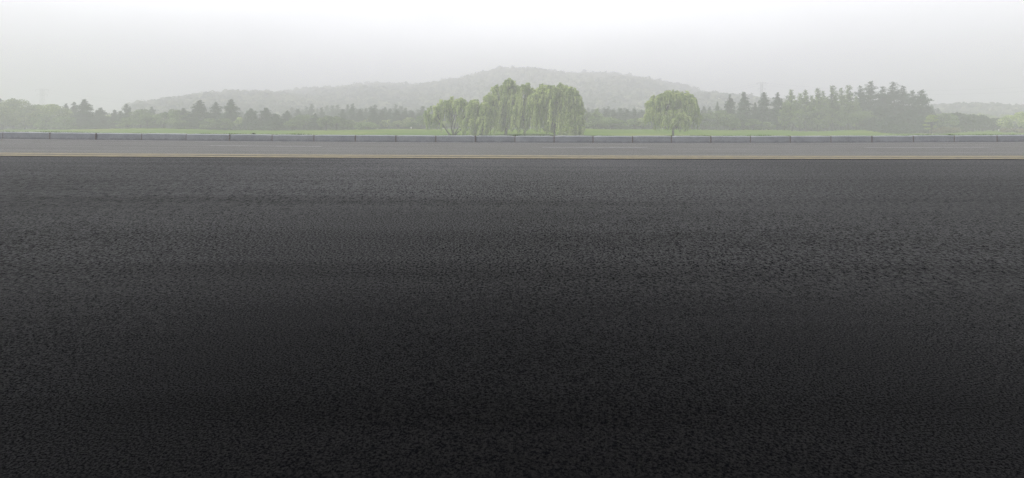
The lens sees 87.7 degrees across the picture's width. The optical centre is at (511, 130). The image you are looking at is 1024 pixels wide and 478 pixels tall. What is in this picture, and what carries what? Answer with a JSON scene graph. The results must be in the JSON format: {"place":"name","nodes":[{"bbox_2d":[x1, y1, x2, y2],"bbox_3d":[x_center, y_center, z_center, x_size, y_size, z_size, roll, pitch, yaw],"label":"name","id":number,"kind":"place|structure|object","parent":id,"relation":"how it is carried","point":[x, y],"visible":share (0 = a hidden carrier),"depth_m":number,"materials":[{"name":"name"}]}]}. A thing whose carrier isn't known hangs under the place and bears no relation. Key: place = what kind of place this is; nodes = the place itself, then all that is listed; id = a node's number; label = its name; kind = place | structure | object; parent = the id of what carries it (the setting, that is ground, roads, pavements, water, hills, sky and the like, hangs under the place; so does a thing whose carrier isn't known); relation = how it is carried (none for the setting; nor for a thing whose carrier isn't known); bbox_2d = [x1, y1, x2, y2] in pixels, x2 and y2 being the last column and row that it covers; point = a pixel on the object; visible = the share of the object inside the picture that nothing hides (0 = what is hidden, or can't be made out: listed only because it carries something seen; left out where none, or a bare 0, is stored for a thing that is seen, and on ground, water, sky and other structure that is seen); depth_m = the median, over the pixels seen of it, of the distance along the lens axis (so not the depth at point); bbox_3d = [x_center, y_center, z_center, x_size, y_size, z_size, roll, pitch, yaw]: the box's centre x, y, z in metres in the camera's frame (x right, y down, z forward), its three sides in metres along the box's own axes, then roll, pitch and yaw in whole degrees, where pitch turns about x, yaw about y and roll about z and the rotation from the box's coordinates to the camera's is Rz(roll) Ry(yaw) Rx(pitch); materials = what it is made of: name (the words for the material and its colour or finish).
{"place":"outdoors","nodes":[
{"label":"outdoors","id":0,"kind":"place"},
{"bbox_2d":[336,71,669,128],"bbox_3d":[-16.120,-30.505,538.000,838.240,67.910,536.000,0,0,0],"label":"hill","id":1,"kind":"structure","parent":0,"point":[593,102],"depth_m":389.74,"materials":[{"name":"green plant"}]},
{"bbox_2d":[269,65,707,126],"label":"hill forest","id":2,"kind":"object","parent":1,"relation":"on","point":[429,94],"visible":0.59,"depth_m":419.93,"materials":[{"name":"green plant"}]},
{"bbox_2d":[0,156,1023,477],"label":"road","id":3,"kind":"structure","parent":0,"point":[458,318],"depth_m":1.25,"materials":[{"name":"black asphalt"}]},
{"bbox_2d":[0,154,1023,158],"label":"line","id":4,"kind":"object","parent":3,"relation":"on","point":[503,157],"visible":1,"depth_m":8.43,"materials":[{"name":"yellow paint"}]},
{"bbox_2d":[16,154,1023,157],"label":"road edge","id":5,"kind":"object","parent":3,"relation":"on","point":[515,156],"visible":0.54,"depth_m":8.82,"materials":[{"name":"grey concrete"}]},
{"bbox_2d":[0,139,1023,155],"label":"lane","id":6,"kind":"structure","parent":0,"point":[458,148],"depth_m":12.59,"materials":[{"name":"grey asphalt"}]},
{"bbox_2d":[3,132,55,138],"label":"guardrail section","id":7,"kind":"structure","parent":6,"relation":"on","point":[26,135],"depth_m":19.60,"materials":[{"name":"concrete"}]},
{"bbox_2d":[50,132,96,139],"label":"kerb block","id":8,"kind":"structure","parent":6,"relation":"on","point":[71,135],"depth_m":19.60,"materials":[{"name":"concrete"}]},
{"bbox_2d":[96,133,143,139],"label":"kerb block","id":9,"kind":"structure","parent":6,"relation":"on","point":[118,136],"depth_m":19.61,"materials":[{"name":"concrete"}]},
{"bbox_2d":[142,133,186,140],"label":"guardrail section","id":10,"kind":"structure","parent":6,"relation":"on","point":[161,136],"depth_m":19.61,"materials":[{"name":"concrete"}]},
{"bbox_2d":[186,134,229,140],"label":"guardrail section","id":11,"kind":"structure","parent":6,"relation":"on","point":[207,137],"depth_m":19.59,"materials":[{"name":"concrete"}]},
{"bbox_2d":[230,134,272,140],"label":"guardrail section","id":12,"kind":"structure","parent":6,"relation":"on","point":[251,137],"depth_m":19.60,"materials":[{"name":"concrete"}]},
{"bbox_2d":[273,134,314,140],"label":"kerb block","id":13,"kind":"structure","parent":6,"relation":"on","point":[282,137],"depth_m":19.60,"materials":[{"name":"concrete"}]},
{"bbox_2d":[314,135,355,141],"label":"kerb block","id":14,"kind":"structure","parent":6,"relation":"on","point":[334,138],"depth_m":19.59,"materials":[{"name":"concrete"}]},
{"bbox_2d":[356,135,397,141],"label":"kerb block","id":15,"kind":"structure","parent":6,"relation":"on","point":[375,138],"depth_m":19.60,"materials":[{"name":"concrete"}]},
{"bbox_2d":[396,135,435,141],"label":"kerb block","id":16,"kind":"structure","parent":6,"relation":"on","point":[415,138],"depth_m":19.60,"materials":[{"name":"concrete"}]},
{"bbox_2d":[436,135,475,141],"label":"kerb block","id":17,"kind":"structure","parent":6,"relation":"on","point":[455,138],"depth_m":19.59,"materials":[{"name":"concrete"}]},
{"bbox_2d":[476,135,515,141],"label":"kerb block","id":18,"kind":"structure","parent":6,"relation":"on","point":[481,138],"depth_m":19.61,"materials":[{"name":"concrete"}]},
{"bbox_2d":[24,139,992,142],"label":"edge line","id":19,"kind":"object","parent":6,"relation":"on","point":[457,142],"visible":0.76,"depth_m":18.75,"materials":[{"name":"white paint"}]},
{"bbox_2d":[0,153,1023,156],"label":"line","id":20,"kind":"object","parent":6,"relation":"on","point":[490,155],"visible":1,"depth_m":9.05,"materials":[{"name":"yellow paint"}]},
{"bbox_2d":[515,136,554,142],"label":"kerb block","id":21,"kind":"structure","parent":6,"relation":"on","point":[541,139],"depth_m":19.60,"materials":[{"name":"concrete"}]},
{"bbox_2d":[555,136,593,142],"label":"kerb block","id":22,"kind":"structure","parent":6,"relation":"on","point":[574,139],"depth_m":19.60,"materials":[{"name":"concrete"}]},
{"bbox_2d":[542,147,646,147],"bbox_3d":[2.140,0.439,13.850,2.728,0.006,0.380,0,0,0],"label":"lane dash","id":23,"kind":"object","parent":6,"relation":"on","point":[594,147],"visible":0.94,"depth_m":13.77,"materials":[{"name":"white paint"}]},
{"bbox_2d":[594,136,632,142],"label":"kerb block","id":24,"kind":"structure","parent":6,"relation":"on","point":[613,139],"depth_m":19.60,"materials":[{"name":"concrete"}]},
{"bbox_2d":[633,136,671,142],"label":"kerb block","id":25,"kind":"structure","parent":6,"relation":"on","point":[652,139],"depth_m":19.61,"materials":[{"name":"concrete"}]},
{"bbox_2d":[672,136,710,142],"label":"kerb block","id":26,"kind":"structure","parent":6,"relation":"on","point":[691,139],"depth_m":19.60,"materials":[{"name":"concrete"}]},
{"bbox_2d":[711,136,750,142],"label":"kerb block","id":27,"kind":"structure","parent":6,"relation":"on","point":[730,139],"depth_m":19.61,"materials":[{"name":"concrete"}]},
{"bbox_2d":[751,136,790,142],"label":"kerb block","id":28,"kind":"structure","parent":6,"relation":"on","point":[770,139],"depth_m":19.60,"materials":[{"name":"concrete"}]},
{"bbox_2d":[791,136,831,142],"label":"kerb block","id":29,"kind":"structure","parent":6,"relation":"on","point":[810,139],"depth_m":19.60,"materials":[{"name":"concrete"}]},
{"bbox_2d":[831,136,872,142],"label":"kerb block","id":30,"kind":"structure","parent":6,"relation":"on","point":[838,139],"depth_m":19.59,"materials":[{"name":"concrete"}]},
{"bbox_2d":[873,136,913,141],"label":"kerb block","id":31,"kind":"structure","parent":6,"relation":"on","point":[893,138],"depth_m":19.60,"materials":[{"name":"concrete"}]},
{"bbox_2d":[865,147,983,147],"bbox_3d":[10.782,0.439,13.850,3.227,0.007,0.380,0,0,0],"label":"lane dash","id":32,"kind":"object","parent":6,"relation":"on","point":[924,147],"visible":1,"depth_m":13.77,"materials":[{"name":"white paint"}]},
{"bbox_2d":[909,135,954,141],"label":"kerb block","id":33,"kind":"structure","parent":6,"relation":"on","point":[934,138],"depth_m":19.61,"materials":[{"name":"concrete"}]},
{"bbox_2d":[955,135,997,141],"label":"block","id":34,"kind":"structure","parent":6,"relation":"on","point":[976,138],"depth_m":19.60,"materials":[{"name":"concrete"}]},
{"bbox_2d":[998,135,1023,141],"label":"kerb block","id":35,"kind":"structure","parent":6,"relation":"on","point":[1010,138],"depth_m":19.62,"materials":[{"name":"concrete"}]},
{"bbox_2d":[0,128,1023,135],"bbox_3d":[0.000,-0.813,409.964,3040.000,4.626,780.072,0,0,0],"label":"lawn","id":36,"kind":"structure","parent":0,"point":[615,132],"depth_m":138.05,"materials":[{"name":"green plant"}]},
{"bbox_2d":[0,98,30,128],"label":"broadleaf tree","id":37,"kind":"object","parent":36,"relation":"on","point":[14,104],"visible":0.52,"depth_m":163.21,"materials":[{"name":"green plant"}]},
{"bbox_2d":[15,104,46,128],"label":"broadleaf tree","id":38,"kind":"object","parent":36,"relation":"on","point":[32,108],"visible":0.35,"depth_m":161.42,"materials":[{"name":"green plant"}]},
{"bbox_2d":[33,104,73,128],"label":"broadleaf tree","id":39,"kind":"object","parent":36,"relation":"on","point":[54,110],"visible":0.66,"depth_m":160.86,"materials":[{"name":"green plant"}]},
{"bbox_2d":[68,99,101,128],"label":"cedar tree","id":40,"kind":"object","parent":36,"relation":"on","point":[83,115],"visible":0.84,"depth_m":157.07,"materials":[{"name":"green plant"}]},
{"bbox_2d":[79,120,105,128],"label":"cedar tree","id":41,"kind":"object","parent":36,"relation":"on","point":[94,124],"visible":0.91,"depth_m":152.06,"materials":[{"name":"green plant"}]},
{"bbox_2d":[88,107,112,128],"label":"cedar tree","id":42,"kind":"object","parent":36,"relation":"on","point":[99,114],"visible":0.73,"depth_m":159.51,"materials":[{"name":"green plant"}]},
{"bbox_2d":[117,104,132,127],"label":"redwood tree","id":43,"kind":"object","parent":36,"relation":"on","point":[126,111],"visible":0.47,"depth_m":163.65,"materials":[{"name":"green plant"}]},
{"bbox_2d":[127,109,154,127],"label":"broadleaf tree","id":44,"kind":"object","parent":36,"relation":"on","point":[136,113],"visible":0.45,"depth_m":161.96,"materials":[{"name":"green plant"}]},
{"bbox_2d":[164,109,192,120],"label":"broadleaf tree","id":45,"kind":"object","parent":36,"relation":"on","point":[175,111],"visible":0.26,"depth_m":159.02,"materials":[{"name":"green plant"}]},
{"bbox_2d":[182,100,217,128],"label":"cedar tree","id":46,"kind":"object","parent":36,"relation":"on","point":[199,113],"visible":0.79,"depth_m":156.76,"materials":[{"name":"green plant"}]},
{"bbox_2d":[207,102,222,128],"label":"cedar tree","id":47,"kind":"object","parent":36,"relation":"on","point":[215,110],"visible":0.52,"depth_m":161.37,"materials":[{"name":"green plant"}]},
{"bbox_2d":[209,99,241,129],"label":"cedar tree","id":48,"kind":"object","parent":36,"relation":"on","point":[231,113],"visible":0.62,"depth_m":157.06,"materials":[{"name":"green plant"}]},
{"bbox_2d":[236,108,259,129],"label":"cedar tree","id":49,"kind":"object","parent":36,"relation":"on","point":[251,121],"visible":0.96,"depth_m":154.82,"materials":[{"name":"green plant"}]},
{"bbox_2d":[256,108,276,129],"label":"cedar tree","id":50,"kind":"object","parent":36,"relation":"on","point":[266,114],"visible":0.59,"depth_m":156.79,"materials":[{"name":"green plant"}]},
{"bbox_2d":[259,114,286,130],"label":"cedar tree","id":51,"kind":"object","parent":36,"relation":"on","point":[274,122],"visible":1,"depth_m":151.21,"materials":[{"name":"green plant"}]},
{"bbox_2d":[278,110,296,129],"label":"cedar tree","id":52,"kind":"object","parent":36,"relation":"on","point":[286,115],"visible":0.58,"depth_m":161.25,"materials":[{"name":"green plant"}]},
{"bbox_2d":[283,118,304,129],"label":"spreading tree","id":53,"kind":"object","parent":36,"relation":"on","point":[293,122],"visible":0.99,"depth_m":152.59,"materials":[{"name":"green plant"}]},
{"bbox_2d":[286,114,312,129],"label":"spreading tree","id":54,"kind":"object","parent":36,"relation":"on","point":[302,117],"visible":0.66,"depth_m":154.63,"materials":[{"name":"green plant"}]},
{"bbox_2d":[306,113,324,129],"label":"cedar tree","id":55,"kind":"object","parent":36,"relation":"on","point":[313,125],"visible":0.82,"depth_m":155.05,"materials":[{"name":"green plant"}]},
{"bbox_2d":[316,115,335,129],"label":"broadleaf tree","id":56,"kind":"object","parent":36,"relation":"on","point":[322,122],"visible":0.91,"depth_m":149.99,"materials":[{"name":"green plant"}]},
{"bbox_2d":[327,116,347,129],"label":"broadleaf tree","id":57,"kind":"object","parent":36,"relation":"on","point":[340,121],"visible":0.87,"depth_m":151.27,"materials":[{"name":"green plant"}]},
{"bbox_2d":[345,106,358,128],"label":"slim conifer","id":58,"kind":"object","parent":36,"relation":"on","point":[352,116],"visible":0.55,"depth_m":175.62,"materials":[{"name":"green plant"}]},
{"bbox_2d":[354,121,379,128],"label":"spreading tree","id":59,"kind":"object","parent":36,"relation":"on","point":[368,125],"visible":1,"depth_m":150.58,"materials":[{"name":"green plant"}]},
{"bbox_2d":[365,108,380,128],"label":"slim conifer","id":60,"kind":"object","parent":36,"relation":"on","point":[374,117],"visible":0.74,"depth_m":171.64,"materials":[{"name":"green plant"}]},
{"bbox_2d":[387,109,403,128],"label":"slim conifer","id":61,"kind":"object","parent":36,"relation":"on","point":[397,116],"visible":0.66,"depth_m":171.61,"materials":[{"name":"green plant"}]},
{"bbox_2d":[423,96,477,134],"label":"willow tree","id":62,"kind":"object","parent":36,"relation":"on","point":[449,107],"visible":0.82,"depth_m":121.33,"materials":[{"name":"green plant"}]},
{"bbox_2d":[462,99,498,135],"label":"willow tree","id":63,"kind":"object","parent":36,"relation":"on","point":[479,121],"visible":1,"depth_m":118.08,"materials":[{"name":"green plant"}]},
{"bbox_2d":[482,78,525,134],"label":"willow tree","id":64,"kind":"object","parent":36,"relation":"on","point":[506,90],"visible":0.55,"depth_m":124.12,"materials":[{"name":"green plant"}]},
{"bbox_2d":[505,82,542,134],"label":"willow tree","id":65,"kind":"object","parent":36,"relation":"on","point":[518,110],"visible":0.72,"depth_m":121.64,"materials":[{"name":"green plant"}]},
{"bbox_2d":[525,82,584,135],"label":"willow tree","id":66,"kind":"object","parent":36,"relation":"on","point":[543,104],"visible":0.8,"depth_m":118.09,"materials":[{"name":"green plant"}]},
{"bbox_2d":[557,90,586,135],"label":"willow tree","id":67,"kind":"object","parent":36,"relation":"on","point":[574,125],"visible":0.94,"depth_m":116.81,"materials":[{"name":"green plant"}]},
{"bbox_2d":[587,108,605,128],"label":"redwood tree","id":68,"kind":"object","parent":36,"relation":"on","point":[597,114],"visible":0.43,"depth_m":157.55,"materials":[{"name":"green plant"}]},
{"bbox_2d":[643,90,702,135],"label":"willow tree","id":69,"kind":"object","parent":36,"relation":"on","point":[682,110],"visible":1,"depth_m":118.46,"materials":[{"name":"green plant"}]},
{"bbox_2d":[701,110,734,129],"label":"spreading tree","id":70,"kind":"object","parent":36,"relation":"on","point":[723,115],"visible":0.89,"depth_m":152.94,"materials":[{"name":"green plant"}]},
{"bbox_2d":[717,94,735,129],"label":"cedar tree","id":71,"kind":"object","parent":36,"relation":"on","point":[729,104],"visible":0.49,"depth_m":163.66,"materials":[{"name":"green plant"}]},
{"bbox_2d":[732,92,759,129],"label":"cedar tree","id":72,"kind":"object","parent":36,"relation":"on","point":[743,103],"visible":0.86,"depth_m":159.07,"materials":[{"name":"green plant"}]},
{"bbox_2d":[752,92,775,129],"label":"cedar tree","id":73,"kind":"object","parent":36,"relation":"on","point":[762,112],"visible":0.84,"depth_m":159.29,"materials":[{"name":"green plant"}]},
{"bbox_2d":[767,92,790,129],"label":"cedar tree","id":74,"kind":"object","parent":36,"relation":"on","point":[777,102],"visible":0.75,"depth_m":157.24,"materials":[{"name":"green plant"}]},
{"bbox_2d":[777,102,790,129],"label":"redwood tree","id":75,"kind":"object","parent":36,"relation":"on","point":[783,112],"visible":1,"depth_m":153.76,"materials":[{"name":"green plant"}]},
{"bbox_2d":[782,89,801,130],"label":"redwood tree","id":76,"kind":"object","parent":36,"relation":"on","point":[792,108],"visible":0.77,"depth_m":155.59,"materials":[{"name":"green plant"}]},
{"bbox_2d":[793,93,804,130],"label":"redwood tree","id":77,"kind":"object","parent":36,"relation":"on","point":[799,124],"visible":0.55,"depth_m":163.56,"materials":[{"name":"green plant"}]},
{"bbox_2d":[798,90,813,130],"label":"redwood tree","id":78,"kind":"object","parent":36,"relation":"on","point":[806,116],"visible":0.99,"depth_m":155.64,"materials":[{"name":"green plant"}]},
{"bbox_2d":[807,95,816,130],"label":"redwood tree","id":79,"kind":"object","parent":36,"relation":"on","point":[812,123],"visible":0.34,"depth_m":165.75,"materials":[{"name":"green plant"}]},
{"bbox_2d":[809,87,829,130],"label":"redwood tree","id":80,"kind":"object","parent":36,"relation":"on","point":[818,113],"visible":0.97,"depth_m":155.67,"materials":[{"name":"green plant"}]},
{"bbox_2d":[818,91,830,130],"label":"redwood tree","id":81,"kind":"object","parent":36,"relation":"on","point":[823,125],"visible":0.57,"depth_m":163.64,"materials":[{"name":"green plant"}]},
{"bbox_2d":[823,85,844,130],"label":"redwood tree","id":82,"kind":"object","parent":36,"relation":"on","point":[834,108],"visible":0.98,"depth_m":156.64,"materials":[{"name":"green plant"}]},
{"bbox_2d":[836,88,845,129],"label":"redwood tree","id":83,"kind":"object","parent":36,"relation":"on","point":[840,96],"visible":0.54,"depth_m":162.70,"materials":[{"name":"green plant"}]},
{"bbox_2d":[838,85,857,129],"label":"redwood tree","id":84,"kind":"object","parent":36,"relation":"on","point":[848,106],"visible":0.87,"depth_m":155.83,"materials":[{"name":"green plant"}]},
{"bbox_2d":[850,96,861,129],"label":"redwood tree","id":85,"kind":"object","parent":36,"relation":"on","point":[859,109],"visible":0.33,"depth_m":161.58,"materials":[{"name":"green plant"}]},
{"bbox_2d":[846,85,865,129],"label":"cedar tree","id":86,"kind":"object","parent":36,"relation":"on","point":[859,98],"visible":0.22,"depth_m":165.80,"materials":[{"name":"green plant"}]},
{"bbox_2d":[838,110,882,128],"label":"spreading tree","id":87,"kind":"object","parent":36,"relation":"on","point":[865,115],"visible":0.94,"depth_m":151.91,"materials":[{"name":"green plant"}]},
{"bbox_2d":[852,81,892,129],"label":"cedar tree","id":88,"kind":"object","parent":36,"relation":"on","point":[869,104],"visible":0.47,"depth_m":161.37,"materials":[{"name":"green plant"}]},
{"bbox_2d":[873,118,904,133],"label":"cedar tree","id":89,"kind":"object","parent":36,"relation":"on","point":[888,125],"visible":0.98,"depth_m":139.85,"materials":[{"name":"green plant"}]},
{"bbox_2d":[877,82,912,116],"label":"cedar tree","id":90,"kind":"object","parent":36,"relation":"on","point":[891,96],"visible":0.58,"depth_m":157.29,"materials":[{"name":"green plant"}]},
{"bbox_2d":[897,86,910,109],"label":"cedar tree","id":91,"kind":"object","parent":36,"relation":"on","point":[905,96],"visible":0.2,"depth_m":161.38,"materials":[{"name":"green plant"}]},
{"bbox_2d":[903,90,921,115],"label":"cedar tree","id":92,"kind":"object","parent":36,"relation":"on","point":[911,97],"visible":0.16,"depth_m":157.85,"materials":[{"name":"green plant"}]},
{"bbox_2d":[909,116,934,133],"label":"cedar tree","id":93,"kind":"object","parent":36,"relation":"on","point":[918,126],"visible":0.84,"depth_m":143.28,"materials":[{"name":"green plant"}]},
{"bbox_2d":[906,90,939,132],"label":"cedar tree","id":94,"kind":"object","parent":36,"relation":"on","point":[923,100],"visible":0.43,"depth_m":151.17,"materials":[{"name":"green plant"}]},
{"bbox_2d":[923,115,937,133],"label":"sapling","id":95,"kind":"object","parent":36,"relation":"on","point":[930,118],"visible":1,"depth_m":137.88,"materials":[{"name":"green plant"}]},
{"bbox_2d":[932,113,959,128],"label":"broadleaf tree","id":96,"kind":"object","parent":36,"relation":"on","point":[945,119],"visible":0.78,"depth_m":148.67,"materials":[{"name":"green plant"}]},
{"bbox_2d":[956,115,984,131],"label":"broadleaf tree","id":97,"kind":"object","parent":36,"relation":"on","point":[973,123],"visible":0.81,"depth_m":148.59,"materials":[{"name":"green plant"}]},
{"bbox_2d":[974,115,998,130],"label":"broadleaf tree","id":98,"kind":"object","parent":36,"relation":"on","point":[988,121],"visible":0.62,"depth_m":151.05,"materials":[{"name":"green plant"}]},
{"bbox_2d":[995,111,1023,128],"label":"broadleaf tree","id":99,"kind":"object","parent":36,"relation":"on","point":[1006,120],"visible":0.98,"depth_m":148.00,"materials":[{"name":"green plant"}]},
{"bbox_2d":[0,0,1023,115],"label":"sky","id":100,"kind":"structure","parent":0,"point":[127,51],"materials":[{"name":"white"}]},
{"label":"hill","id":101,"kind":"structure","parent":0,"visible":0},
{"bbox_2d":[121,89,359,118],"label":"hill forest","id":102,"kind":"object","parent":101,"relation":"on","point":[255,99],"visible":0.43,"depth_m":328.83,"materials":[{"name":"green plant"}]},
{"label":"hill","id":103,"kind":"structure","parent":0,"visible":0},
{"bbox_2d":[691,90,817,114],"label":"hill forest","id":104,"kind":"object","parent":103,"relation":"on","point":[714,96],"visible":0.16,"depth_m":332.02,"materials":[{"name":"green plant"}]},
{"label":"hill","id":105,"kind":"structure","parent":0,"visible":0},
{"bbox_2d":[925,102,1023,116],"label":"hill forest","id":106,"kind":"object","parent":105,"relation":"on","point":[997,109],"visible":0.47,"depth_m":294.94,"materials":[{"name":"green plant"}]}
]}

